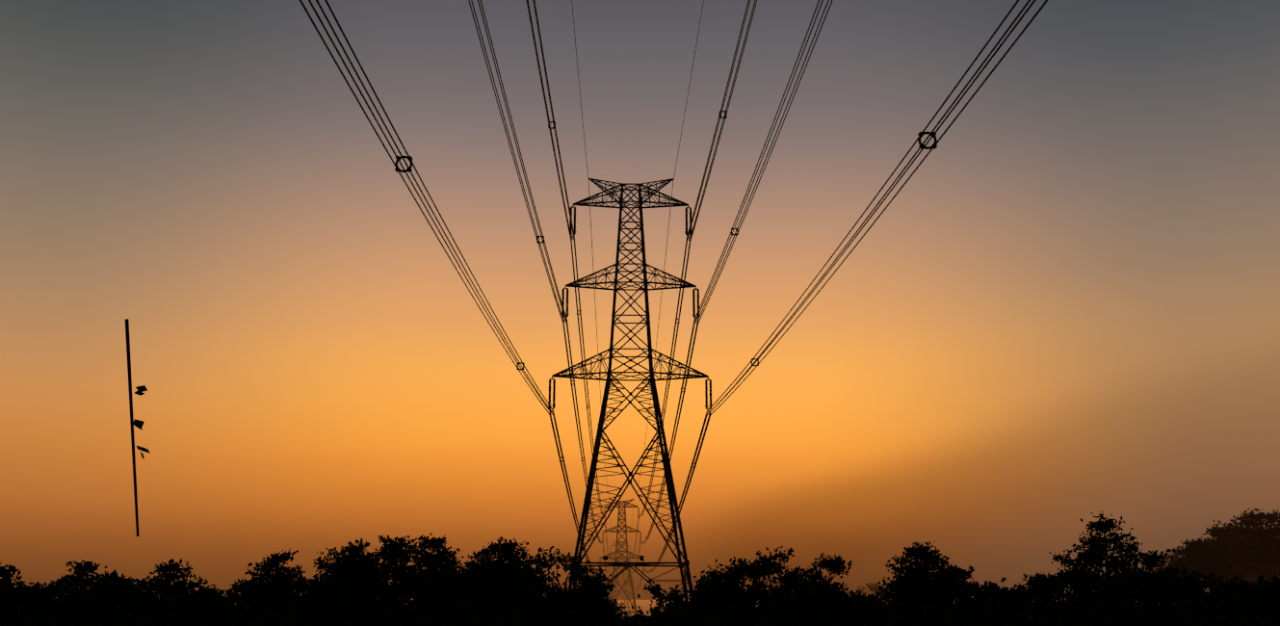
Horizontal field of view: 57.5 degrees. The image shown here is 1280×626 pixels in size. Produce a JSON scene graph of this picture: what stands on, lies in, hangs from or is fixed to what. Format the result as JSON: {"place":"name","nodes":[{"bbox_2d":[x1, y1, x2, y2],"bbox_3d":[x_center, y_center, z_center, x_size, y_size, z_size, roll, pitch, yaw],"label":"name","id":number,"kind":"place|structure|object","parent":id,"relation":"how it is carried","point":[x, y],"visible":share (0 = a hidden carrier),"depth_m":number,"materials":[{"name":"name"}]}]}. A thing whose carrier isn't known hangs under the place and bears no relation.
{"place":"outdoors","nodes":[
{"label":"outdoors","id":0,"kind":"place"},
{"bbox_2d":[0,0,1279,600],"label":"sky","id":1,"kind":"structure","parent":0,"point":[1068,310],"materials":[{"name":"orange"}]},
{"bbox_2d":[235,600,1056,624],"bbox_3d":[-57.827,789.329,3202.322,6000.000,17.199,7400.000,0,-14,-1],"label":"terrain","id":2,"kind":"structure","parent":0,"point":[644,605],"depth_m":2617.49,"materials":[{"name":"black soil"}]},
{"bbox_2d":[612,566,626,610],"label":"transmission tower","id":3,"kind":"structure","parent":2,"relation":"on","point":[622,590],"depth_m":1309.57,"materials":[{"name":"metal"}]},
{"bbox_2d":[608,541,632,615],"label":"transmission tower","id":4,"kind":"structure","parent":2,"relation":"on","point":[625,589],"depth_m":922.45,"materials":[{"name":"metal"}]},
{"bbox_2d":[600,498,644,616],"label":"transmission tower","id":5,"kind":"structure","parent":2,"relation":"on","point":[625,531],"depth_m":537.15,"materials":[{"name":"metal"}]},
{"bbox_2d":[600,498,644,567],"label":"insulators","id":6,"kind":"object","parent":5,"relation":"attached to","point":[640,533],"visible":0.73,"depth_m":539.74,"materials":[{"name":"brown ceramic"}]},
{"bbox_2d":[548,178,711,600],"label":"transmission tower","id":7,"kind":"structure","parent":2,"relation":"on","point":[666,468],"depth_m":152.03,"materials":[{"name":"metal"}]},
{"bbox_2d":[548,180,712,408],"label":"insulators","id":8,"kind":"object","parent":7,"relation":"attached to","point":[693,315],"visible":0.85,"depth_m":153.17,"materials":[{"name":"brown ceramic"}]},
{"bbox_2d":[299,0,1047,594],"bbox_3d":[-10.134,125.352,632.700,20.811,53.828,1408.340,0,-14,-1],"label":"power lines","id":9,"kind":"object","parent":7,"relation":"attached to","point":[669,216],"visible":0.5,"depth_m":87.59,"materials":[{"name":"black metal"}]},
{"bbox_2d":[394,110,937,591],"bbox_3d":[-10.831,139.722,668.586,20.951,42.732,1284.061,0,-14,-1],"label":"cable spacers","id":10,"kind":"object","parent":9,"relation":"attached to","point":[921,134],"visible":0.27,"depth_m":46.74,"materials":[{"name":"metal"}]},
{"bbox_2d":[0,318,1279,625],"bbox_3d":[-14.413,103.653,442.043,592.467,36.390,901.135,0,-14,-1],"label":"trees","id":11,"kind":"object","parent":2,"relation":"on","point":[351,601],"depth_m":101.18,"materials":[{"name":"black plant"}]}
]}

